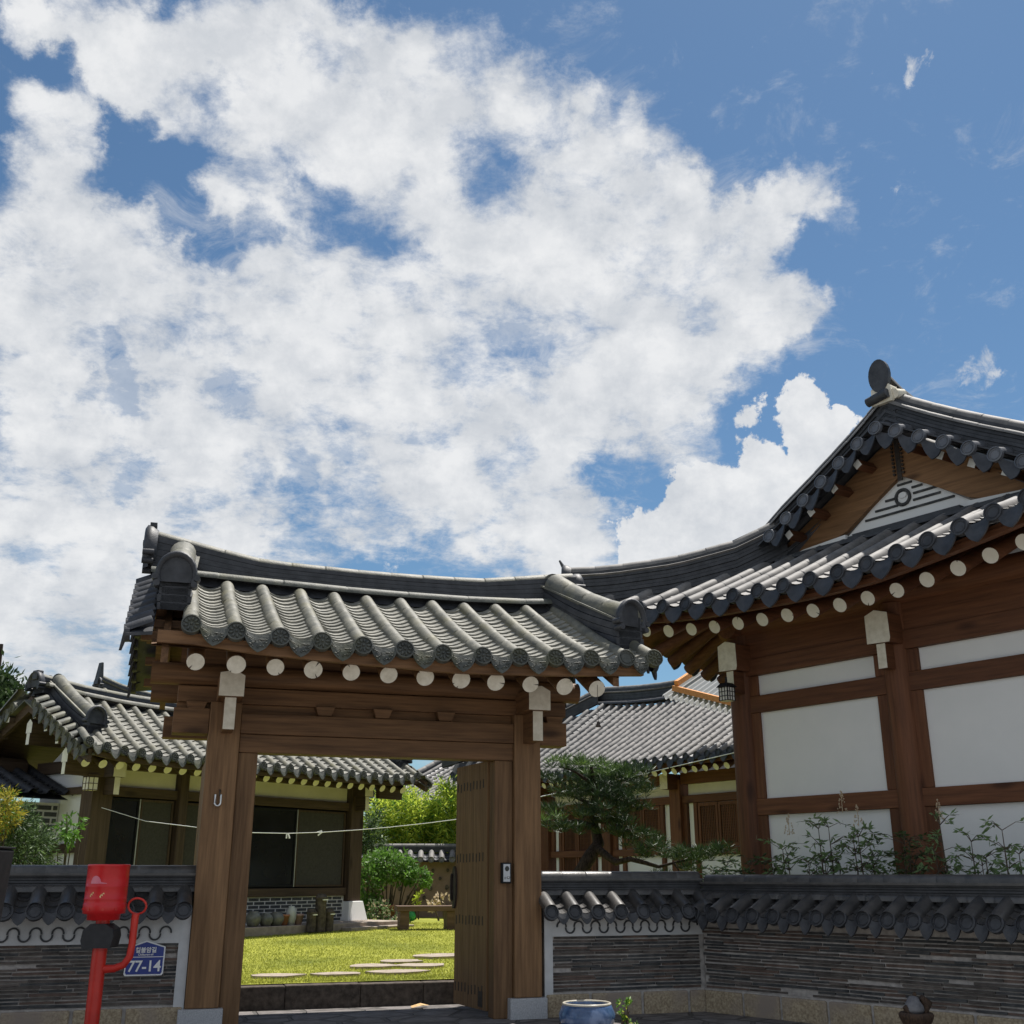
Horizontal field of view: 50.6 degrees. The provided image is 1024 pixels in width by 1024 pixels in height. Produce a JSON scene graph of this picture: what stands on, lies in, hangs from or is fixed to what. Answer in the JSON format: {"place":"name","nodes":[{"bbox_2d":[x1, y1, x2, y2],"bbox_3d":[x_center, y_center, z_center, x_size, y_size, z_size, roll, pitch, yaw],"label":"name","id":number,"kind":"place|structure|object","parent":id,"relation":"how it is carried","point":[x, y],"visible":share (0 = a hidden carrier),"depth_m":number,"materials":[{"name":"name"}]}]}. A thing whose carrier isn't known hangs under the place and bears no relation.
{"place":"outdoors","nodes":[
{"label":"outdoors","id":0,"kind":"place"},
{"bbox_2d":[246,979,446,984],"bbox_3d":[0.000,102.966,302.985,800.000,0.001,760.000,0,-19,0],"label":"ground","id":1,"kind":"structure","parent":0,"point":[370,981],"depth_m":14.13,"materials":[{"name":"soil"}]},
{"bbox_2d":[0,644,27,708],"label":"tall tree","id":2,"kind":"object","parent":1,"relation":"on","point":[10,684],"visible":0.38,"depth_m":35.81,"materials":[{"name":"green plant"}]},
{"bbox_2d":[0,865,195,1023],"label":"garden wall","id":3,"kind":"structure","parent":1,"relation":"on","point":[45,961],"depth_m":8.73,"materials":[{"name":"grey stone"}]},
{"bbox_2d":[123,941,165,975],"bbox_3d":[-2.996,3.641,8.845,0.309,0.266,0.020,6,-19,-16],"label":"address plate","id":4,"kind":"object","parent":3,"relation":"attached to","point":[148,958],"visible":1,"depth_m":8.84,"materials":[{"name":"blue metal"}]},
{"bbox_2d":[559,1000,614,1023],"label":"glazed pot","id":5,"kind":"object","parent":1,"relation":"on","point":[586,1012],"visible":1,"depth_m":9.01,"materials":[{"name":"blue ceramic"}]},
{"bbox_2d":[442,679,741,880],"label":"hanok house","id":6,"kind":"structure","parent":1,"relation":"on","point":[696,802],"depth_m":20.95,"materials":[{"name":"grey tile"}]},
{"bbox_2d":[562,812,577,870],"bbox_3d":[1.216,7.005,22.558,0.045,1.460,0.480,13,-23,-34],"label":"lattice door","id":7,"kind":"structure","parent":6,"relation":"in","point":[569,839],"depth_m":22.58,"materials":[{"name":"brown wood"}]},
{"bbox_2d":[577,816,592,870],"bbox_3d":[1.509,6.875,22.172,0.045,1.460,0.480,13,-23,-34],"label":"lattice door","id":8,"kind":"structure","parent":6,"relation":"in","point":[584,841],"depth_m":22.25,"materials":[{"name":"brown wood"}]},
{"bbox_2d":[625,807,642,848],"bbox_3d":[2.391,6.163,21.134,0.045,0.770,0.480,13,-23,-34],"label":"lattice door","id":9,"kind":"structure","parent":6,"relation":"in","point":[639,813],"depth_m":21.11,"materials":[{"name":"brown wood"}]},
{"bbox_2d":[541,752,733,796],"bbox_3d":[1.782,5.003,19.985,0.408,0.659,5.892,17,-25,-42],"label":"cable","id":10,"kind":"object","parent":6,"relation":"attached to","point":[674,766],"visible":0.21,"depth_m":18.83,"materials":[{"name":"white rubber"}]},
{"bbox_2d":[642,806,660,846],"bbox_3d":[2.685,6.034,20.747,0.045,0.770,0.480,13,-23,-34],"label":"lattice door","id":11,"kind":"structure","parent":6,"relation":"in","point":[652,816],"depth_m":20.79,"materials":[{"name":"brown wood"}]},
{"bbox_2d":[662,669,731,715],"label":"roof","id":12,"kind":"structure","parent":6,"relation":"attached to","point":[698,690],"depth_m":17.72,"materials":[{"name":"grey tile"}]},
{"bbox_2d":[698,802,719,846],"bbox_3d":[3.566,5.648,19.597,0.045,0.770,0.480,13,-23,-34],"label":"lattice door","id":13,"kind":"structure","parent":6,"relation":"in","point":[708,818],"depth_m":19.61,"materials":[{"name":"brown wood"}]},
{"bbox_2d":[718,800,739,845],"bbox_3d":[3.860,5.520,19.213,0.045,0.770,0.480,13,-23,-34],"label":"lattice door","id":14,"kind":"structure","parent":6,"relation":"in","point":[727,810],"depth_m":19.23,"materials":[{"name":"brown wood"}]},
{"bbox_2d":[539,871,712,1017],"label":"garden wall","id":15,"kind":"structure","parent":1,"relation":"on","point":[613,936],"depth_m":10.05,"materials":[{"name":"grey stone"}]},
{"bbox_2d":[615,996,637,1023],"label":"seedling","id":16,"kind":"object","parent":1,"relation":"on","point":[625,1016],"visible":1,"depth_m":9.08,"materials":[{"name":"green plant"}]},
{"bbox_2d":[689,874,1023,1023],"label":"garden wall","id":17,"kind":"structure","parent":1,"relation":"on","point":[848,949],"depth_m":9.06,"materials":[{"name":"grey stone"}]},
{"bbox_2d":[973,815,1023,873],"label":"nandina","id":18,"kind":"object","parent":1,"relation":"on","point":[1000,862],"visible":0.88,"depth_m":8.89,"materials":[{"name":"green plant"}]},
{"bbox_2d":[241,917,454,984],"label":"lawn","id":19,"kind":"structure","parent":0,"point":[428,919],"depth_m":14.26,"materials":[{"name":"plant"}]},
{"bbox_2d":[0,783,27,845],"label":"conifer bush","id":20,"kind":"object","parent":19,"relation":"on","point":[14,813],"visible":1,"depth_m":11.78,"materials":[{"name":"yellow plant"}]},
{"bbox_2d":[0,796,65,864],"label":"bush","id":21,"kind":"object","parent":19,"relation":"on","point":[31,848],"visible":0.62,"depth_m":11.99,"materials":[{"name":"green plant"}]},
{"bbox_2d":[48,810,89,864],"bbox_3d":[-5.163,4.331,12.490,0.439,1.732,0.561,0,-19,0],"label":"sapling","id":22,"kind":"object","parent":19,"relation":"on","point":[68,833],"visible":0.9,"depth_m":12.62,"materials":[{"name":"green plant"}]},
{"bbox_2d":[92,662,150,696],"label":"hanok house","id":23,"kind":"structure","parent":19,"relation":"on","point":[101,681],"depth_m":29.77,"materials":[{"name":"tile"}]},
{"bbox_2d":[0,670,432,936],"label":"hanok house","id":24,"kind":"structure","parent":19,"relation":"on","point":[61,735],"depth_m":16.30,"materials":[{"name":"tile"}]},
{"bbox_2d":[81,774,100,791],"bbox_3d":[-5.830,3.746,14.987,0.180,0.220,0.180,-13,-23,35],"label":"wall lantern","id":25,"kind":"object","parent":24,"relation":"attached to","point":[90,783],"depth_m":14.94,"materials":[{"name":"paint"}]},
{"bbox_2d":[105,798,140,864],"bbox_3d":[-5.618,4.753,15.558,0.048,1.240,0.496,-13,-23,35],"label":"window","id":26,"kind":"structure","parent":24,"relation":"in","point":[123,829],"depth_m":15.63,"materials":[{"name":"black glass"}]},
{"bbox_2d":[135,799,173,864],"bbox_3d":[-5.291,4.893,15.977,0.040,1.240,0.570,-13,-23,35],"label":"window","id":27,"kind":"structure","parent":24,"relation":"in","point":[153,839],"depth_m":16.03,"materials":[{"name":"brown glass"}]},
{"bbox_2d":[182,803,198,864],"bbox_3d":[-4.617,5.182,16.821,0.040,1.230,1.230,-13,-23,35],"label":"window","id":28,"kind":"structure","parent":24,"relation":"in","point":[192,808],"depth_m":16.52,"materials":[{"name":"brown glass"}]},
{"bbox_2d":[246,911,260,926],"bbox_3d":[-3.934,6.190,16.478,0.240,0.220,0.240,0,-19,0],"label":"clay jar","id":29,"kind":"object","parent":24,"relation":"on","point":[253,918],"visible":0.95,"depth_m":16.40,"materials":[{"name":"ceramic"}]},
{"bbox_2d":[260,913,272,925],"bbox_3d":[-3.784,6.267,16.662,0.220,0.190,0.220,0,-19,0],"label":"clay jar","id":30,"kind":"object","parent":24,"relation":"on","point":[266,919],"visible":0.95,"depth_m":16.59,"materials":[{"name":"ceramic"}]},
{"bbox_2d":[248,807,298,886],"bbox_3d":[-3.923,5.472,17.688,0.048,1.230,1.026,-13,-23,35],"label":"window","id":31,"kind":"structure","parent":24,"relation":"in","point":[273,855],"depth_m":17.72,"materials":[{"name":"black glass"}]},
{"bbox_2d":[271,912,283,925],"bbox_3d":[-3.658,6.316,16.823,0.240,0.200,0.240,0,-19,0],"label":"clay jar","id":32,"kind":"object","parent":24,"relation":"on","point":[278,918],"visible":0.94,"depth_m":16.74,"materials":[{"name":"ceramic"}]},
{"bbox_2d":[101,807,455,833],"bbox_3d":[-3.098,4.048,14.302,5.429,0.376,0.320,-6,-20,18],"label":"clothesline","id":33,"kind":"object","parent":24,"relation":"attached to","point":[293,833],"visible":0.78,"depth_m":14.21,"materials":[{"name":"white fabric"}]},
{"bbox_2d":[281,914,289,924],"bbox_3d":[-3.561,6.375,16.938,0.170,0.160,0.170,0,-19,0],"label":"flowerpot","id":34,"kind":"object","parent":24,"relation":"on","point":[286,918],"visible":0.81,"depth_m":16.89,"materials":[{"name":"ceramic"}]},
{"bbox_2d":[286,906,296,924],"bbox_3d":[-3.477,6.354,17.063,0.170,0.280,0.170,0,-19,0],"label":"clay jar","id":35,"kind":"object","parent":24,"relation":"on","point":[291,911],"visible":0.97,"depth_m":17.01,"materials":[{"name":"grey ceramic"}]},
{"bbox_2d":[295,914,303,924],"bbox_3d":[-3.381,6.452,17.165,0.170,0.160,0.170,0,-19,0],"label":"flowerpot","id":36,"kind":"object","parent":24,"relation":"on","point":[299,919],"visible":0.91,"depth_m":17.11,"materials":[{"name":"ceramic"}]},
{"bbox_2d":[294,810,345,886],"bbox_3d":[-3.275,5.749,18.512,0.040,1.230,1.110,-13,-23,35],"label":"window","id":37,"kind":"structure","parent":24,"relation":"in","point":[319,862],"depth_m":18.50,"materials":[{"name":"brown glass"}]},
{"bbox_2d":[251,973,306,978],"bbox_3d":[-2.356,4.690,10.920,0.551,0.050,0.362,0,-19,0],"label":"stepping stone","id":38,"kind":"object","parent":19,"relation":"on","point":[277,975],"visible":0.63,"depth_m":10.84,"materials":[{"name":"grey stone"}]},
{"bbox_2d":[306,894,334,931],"bbox_3d":[-3.038,6.358,17.201,0.217,0.560,0.562,-13,-23,35],"label":"garden chimney","id":39,"kind":"object","parent":19,"relation":"on","point":[320,917],"visible":1,"depth_m":17.13,"materials":[{"name":"grey stone"}]},
{"bbox_2d":[310,972,360,976],"bbox_3d":[-1.810,4.753,11.109,0.502,0.050,0.317,8,-20,-23],"label":"stepping stone","id":40,"kind":"object","parent":19,"relation":"on","point":[328,974],"visible":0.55,"depth_m":11.05,"materials":[{"name":"beige stone"}]},
{"bbox_2d":[350,963,398,968],"bbox_3d":[-1.509,5.018,11.940,0.539,0.050,0.476,0,-19,0],"label":"stepping stone","id":41,"kind":"object","parent":19,"relation":"on","point":[373,965],"visible":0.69,"depth_m":11.85,"materials":[{"name":"beige stone"}]},
{"bbox_2d":[361,799,391,913],"bbox_3d":[-2.743,6.848,21.505,0.737,2.292,0.948,0,-19,0],"label":"shrub","id":42,"kind":"object","parent":19,"relation":"on","point":[366,844],"visible":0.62,"depth_m":21.56,"materials":[{"name":"green plant"}]},
{"bbox_2d":[363,788,406,843],"bbox_3d":[-2.917,7.514,24.240,1.221,2.869,1.401,0,-19,0],"label":"bamboo","id":43,"kind":"object","parent":19,"relation":"on","point":[392,835],"visible":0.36,"depth_m":24.23,"materials":[{"name":"green plant"}]},
{"bbox_2d":[377,905,394,916],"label":"shrub","id":44,"kind":"object","parent":19,"relation":"on","point":[392,912],"visible":0.3,"depth_m":20.33,"materials":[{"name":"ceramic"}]},
{"bbox_2d":[366,897,410,921],"bbox_3d":[-2.303,7.374,19.877,1.016,0.599,0.581,0,-19,0],"label":"shrub","id":45,"kind":"object","parent":19,"relation":"on","point":[369,916],"visible":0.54,"depth_m":19.83,"materials":[{"name":"green plant"}]},
{"bbox_2d":[360,842,433,919],"bbox_3d":[-2.303,7.072,20.794,1.543,1.429,1.213,5,-19,-16],"label":"shrub","id":46,"kind":"object","parent":19,"relation":"on","point":[406,873],"visible":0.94,"depth_m":20.58,"materials":[{"name":"green plant"}]},
{"bbox_2d":[365,969,429,975],"bbox_3d":[-1.197,4.837,11.363,0.617,0.050,0.424,16,-24,-39],"label":"stepping stone","id":47,"kind":"object","parent":19,"relation":"on","point":[401,971],"visible":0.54,"depth_m":11.28,"materials":[{"name":"beige stone"}]},
{"bbox_2d":[374,785,424,843],"bbox_3d":[-2.636,7.591,24.621,1.453,2.967,1.336,-15,-24,38],"label":"bamboo","id":48,"kind":"object","parent":19,"relation":"on","point":[412,797],"visible":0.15,"depth_m":24.60,"materials":[{"name":"green plant"}]},
{"bbox_2d":[381,959,422,964],"bbox_3d":[-1.283,5.184,12.462,0.480,0.050,0.391,6,-19,-16],"label":"stepping stone","id":49,"kind":"object","parent":19,"relation":"on","point":[393,961],"visible":0.52,"depth_m":12.36,"materials":[{"name":"beige stone"}]},
{"bbox_2d":[360,844,455,916],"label":"mud wall","id":50,"kind":"structure","parent":19,"relation":"on","point":[439,860],"depth_m":23.10,"materials":[{"name":"paint"}]},
{"bbox_2d":[388,785,435,852],"bbox_3d":[-2.226,7.491,24.286,1.264,2.942,1.358,0,-19,0],"label":"bamboo","id":51,"kind":"object","parent":19,"relation":"on","point":[407,836],"visible":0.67,"depth_m":24.23,"materials":[{"name":"green plant"}]},
{"bbox_2d":[409,911,415,920],"bbox_3d":[-1.870,7.518,20.156,0.180,0.180,0.180,0,-19,0],"label":"ball","id":52,"kind":"object","parent":19,"relation":"on","point":[412,915],"visible":0.84,"depth_m":20.09,"materials":[{"name":"green plastic"}]},
{"bbox_2d":[412,890,423,919],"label":"seedling","id":53,"kind":"object","parent":19,"relation":"on","point":[417,898],"visible":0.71,"depth_m":20.21,"materials":[{"name":"green plant"}]},
{"bbox_2d":[397,963,443,968],"bbox_3d":[-1.023,5.039,11.998,0.532,0.050,0.425,0,-19,0],"label":"stepping stone","id":54,"kind":"object","parent":19,"relation":"on","point":[422,965],"visible":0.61,"depth_m":11.89,"materials":[{"name":"beige stone"}]},
{"bbox_2d":[394,905,454,929],"bbox_3d":[-1.051,6.790,18.143,1.800,0.380,0.474,4,-19,-11],"label":"bench","id":55,"kind":"object","parent":19,"relation":"on","point":[403,917],"visible":0.5,"depth_m":17.91,"materials":[{"name":"brown wood"}]},
{"bbox_2d":[414,792,450,852],"bbox_3d":[-1.824,7.691,24.578,1.116,2.748,1.296,5,-19,-15],"label":"bamboo","id":56,"kind":"object","parent":19,"relation":"on","point":[431,830],"visible":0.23,"depth_m":24.51,"materials":[{"name":"green plant"}]},
{"bbox_2d":[413,953,453,958],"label":"stepping stone","id":57,"kind":"object","parent":19,"relation":"on","point":[437,955],"visible":0.4,"depth_m":12.98,"materials":[{"name":"beige stone"}]},
{"bbox_2d":[426,892,449,920],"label":"shrub","id":58,"kind":"object","parent":19,"relation":"on","point":[437,900],"visible":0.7,"depth_m":19.77,"materials":[{"name":"beige plant"}]},
{"bbox_2d":[422,775,456,852],"bbox_3d":[-1.440,7.402,24.295,1.249,3.115,1.313,15,-23,-37],"label":"bamboo","id":59,"kind":"object","parent":19,"relation":"on","point":[446,793],"visible":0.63,"depth_m":24.31,"materials":[{"name":"green plant"}]},
{"bbox_2d":[444,788,456,834],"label":"bamboo","id":60,"kind":"object","parent":19,"relation":"on","point":[452,813],"visible":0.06,"depth_m":24.54,"materials":[{"name":"green plant"}]},
{"bbox_2d":[369,760,652,804],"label":"hanok house","id":61,"kind":"structure","parent":19,"relation":"on","point":[433,770],"depth_m":32.03,"materials":[{"name":"grey tile"}]},
{"bbox_2d":[540,748,739,871],"bbox_3d":[1.555,4.304,13.538,2.624,2.676,1.868,0,-19,0],"label":"pine tree","id":62,"kind":"object","parent":19,"relation":"on","point":[594,787],"visible":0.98,"depth_m":13.59,"materials":[{"name":"green plant"}]},
{"bbox_2d":[756,813,808,874],"bbox_3d":[2.655,3.802,10.526,0.516,1.685,0.420,5,-19,-16],"label":"nandina","id":63,"kind":"object","parent":19,"relation":"on","point":[783,865],"visible":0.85,"depth_m":10.64,"materials":[{"name":"green plant"}]},
{"bbox_2d":[559,359,1023,874],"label":"hanok house","id":64,"kind":"structure","parent":19,"relation":"on","point":[847,619],"depth_m":11.30,"materials":[{"name":"brown wood"}]},
{"bbox_2d":[716,677,736,701],"bbox_3d":[2.427,2.002,12.249,0.170,0.270,0.170,14,-23,-36],"label":"wall lantern","id":65,"kind":"object","parent":64,"relation":"attached to","point":[726,689],"depth_m":12.20,"materials":[{"name":"black metal"}]},
{"bbox_2d":[783,849,844,874],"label":"nandina","id":66,"kind":"object","parent":19,"relation":"on","point":[806,865],"visible":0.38,"depth_m":10.51,"materials":[{"name":"green plant"}]},
{"bbox_2d":[796,813,862,874],"bbox_3d":[3.011,3.676,10.123,0.651,1.669,0.536,0,-19,0],"label":"nandina","id":67,"kind":"object","parent":19,"relation":"on","point":[822,820],"visible":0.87,"depth_m":10.29,"materials":[{"name":"green plant"}]},
{"bbox_2d":[803,846,860,874],"bbox_3d":[2.982,3.828,10.100,0.504,1.364,0.540,14,-23,-36],"label":"nandina","id":68,"kind":"object","parent":19,"relation":"on","point":[825,854],"visible":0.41,"depth_m":10.27,"materials":[{"name":"green plant"}]},
{"bbox_2d":[828,790,887,873],"bbox_3d":[3.236,3.532,10.008,0.552,1.868,0.514,-13,-22,33],"label":"nandina","id":69,"kind":"object","parent":19,"relation":"on","point":[861,844],"visible":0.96,"depth_m":10.12,"materials":[{"name":"green plant"}]},
{"bbox_2d":[867,830,939,874],"bbox_3d":[3.587,3.615,9.657,0.600,1.488,0.547,12,-22,-31],"label":"nandina","id":70,"kind":"object","parent":19,"relation":"on","point":[903,835],"visible":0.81,"depth_m":9.80,"materials":[{"name":"green plant"}]},
{"bbox_2d":[912,799,970,874],"bbox_3d":[3.741,3.365,9.324,0.503,1.750,0.480,-7,-20,21],"label":"nandina","id":71,"kind":"object","parent":19,"relation":"on","point":[938,815],"visible":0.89,"depth_m":9.46,"materials":[{"name":"green plant"}]},
{"bbox_2d":[948,827,1014,874],"bbox_3d":[4.035,3.409,9.055,0.434,1.495,0.581,11,-22,-30],"label":"nandina","id":72,"kind":"object","parent":19,"relation":"on","point":[990,869],"visible":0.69,"depth_m":9.23,"materials":[{"name":"green plant"}]},
{"bbox_2d":[0,0,1023,838],"label":"sky","id":73,"kind":"structure","parent":0,"point":[448,288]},
{"bbox_2d":[238,1004,811,1023],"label":"paving","id":74,"kind":"structure","parent":0,"point":[442,1014],"depth_m":9.65,"materials":[{"name":"grey stone"}]},
{"bbox_2d":[0,846,15,920],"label":"black bin","id":75,"kind":"object","parent":74,"relation":"on","point":[6,855],"visible":1,"depth_m":6.95,"materials":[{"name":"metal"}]},
{"bbox_2d":[80,864,146,1023],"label":"red post","id":76,"kind":"object","parent":74,"relation":"on","point":[105,896],"visible":1,"depth_m":7.87,"materials":[{"name":"metal"}]},
{"bbox_2d":[239,979,455,1010],"bbox_3d":[-1.639,4.690,10.508,2.536,0.228,0.240,6,-19,-16],"label":"threshold stone","id":77,"kind":"object","parent":74,"relation":"on","point":[284,996],"visible":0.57,"depth_m":10.41,"materials":[{"name":"grey stone"}]},
{"bbox_2d":[119,522,662,1023],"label":"hanok gate","id":78,"kind":"structure","parent":74,"relation":"on","point":[243,662],"depth_m":9.86,"materials":[{"name":"brown wood"}]},
{"bbox_2d":[194,763,204,864],"bbox_3d":[-2.863,3.376,9.817,0.045,2.140,0.996,6,-19,-16],"label":"door","id":79,"kind":"structure","parent":78,"relation":"in","point":[202,776],"depth_m":10.12,"materials":[{"name":"brown wood"}]},
{"bbox_2d":[214,789,221,806],"bbox_3d":[-2.533,2.463,9.334,0.066,0.149,0.048,6,-19,-16],"label":"steel shackle","id":80,"kind":"object","parent":78,"relation":"hanging from","point":[220,802],"visible":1,"depth_m":9.32,"materials":[{"name":"metal"}]},
{"bbox_2d":[450,762,489,1010],"bbox_3d":[-0.403,3.548,10.401,0.097,2.195,0.805,9,-20,-24],"label":"door","id":81,"kind":"structure","parent":78,"relation":"in","point":[469,879],"depth_m":10.34,"materials":[{"name":"brown wood"}]},
{"bbox_2d":[500,863,510,882],"bbox_3d":[-0.054,3.304,9.915,0.094,0.180,0.053,6,-19,-16],"label":"intercom","id":82,"kind":"object","parent":78,"relation":"attached to","point":[505,876],"visible":1,"depth_m":9.90,"materials":[{"name":"silver metal"}]},
{"bbox_2d":[596,685,600,726],"bbox_3d":[0.757,1.708,9.553,0.052,0.370,0.051,0,-19,0],"label":"wind bell","id":83,"kind":"object","parent":78,"relation":"hanging from","point":[598,724],"visible":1,"depth_m":9.50,"materials":[{"name":"metal"}]},
{"bbox_2d":[411,1003,425,1007],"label":"fallen leaf","id":84,"kind":"object","parent":74,"relation":"on","point":[416,1005],"visible":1,"depth_m":10.35,"materials":[{"name":"yellow plant"}]},
{"bbox_2d":[692,865,735,875],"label":"nandina","id":85,"kind":"object","parent":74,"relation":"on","point":[722,873],"visible":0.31,"depth_m":11.37,"materials":[{"name":"green plant"}]},
{"bbox_2d":[702,858,750,881],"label":"nandina","id":86,"kind":"object","parent":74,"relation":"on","point":[716,871],"visible":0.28,"depth_m":11.35,"materials":[{"name":"green plant"}]},
{"bbox_2d":[721,851,790,874],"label":"nandina","id":87,"kind":"object","parent":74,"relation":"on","point":[765,862],"visible":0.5,"depth_m":11.09,"materials":[{"name":"green plant"}]},
{"bbox_2d":[843,804,896,873],"bbox_3d":[3.363,3.652,10.173,0.442,1.746,0.606,-13,-23,34],"label":"nandina","id":88,"kind":"object","parent":74,"relation":"on","point":[871,852],"visible":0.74,"depth_m":10.28,"materials":[{"name":"green plant"}]},
{"bbox_2d":[860,850,899,873],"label":"nandina","id":89,"kind":"object","parent":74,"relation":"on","point":[884,870],"visible":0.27,"depth_m":10.09,"materials":[{"name":"green plant"}]},
{"bbox_2d":[890,851,958,874],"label":"nandina","id":90,"kind":"object","parent":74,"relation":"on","point":[911,873],"visible":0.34,"depth_m":9.76,"materials":[{"name":"green plant"}]},
{"bbox_2d":[947,849,1009,874],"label":"nandina","id":91,"kind":"object","parent":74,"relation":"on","point":[970,872],"visible":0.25,"depth_m":9.19,"materials":[{"name":"green plant"}]},
{"bbox_2d":[898,992,933,1023],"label":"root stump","id":92,"kind":"object","parent":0,"point":[907,1016],"visible":0.91,"depth_m":7.79,"materials":[{"name":"brown wood"}]},
{"bbox_2d":[904,996,923,1013],"bbox_3d":[2.920,3.578,7.871,0.142,0.120,0.144,0,-19,0],"label":"top stone","id":93,"kind":"object","parent":92,"relation":"on","point":[914,1004],"visible":0.98,"depth_m":7.82,"materials":[{"name":"white stone"}]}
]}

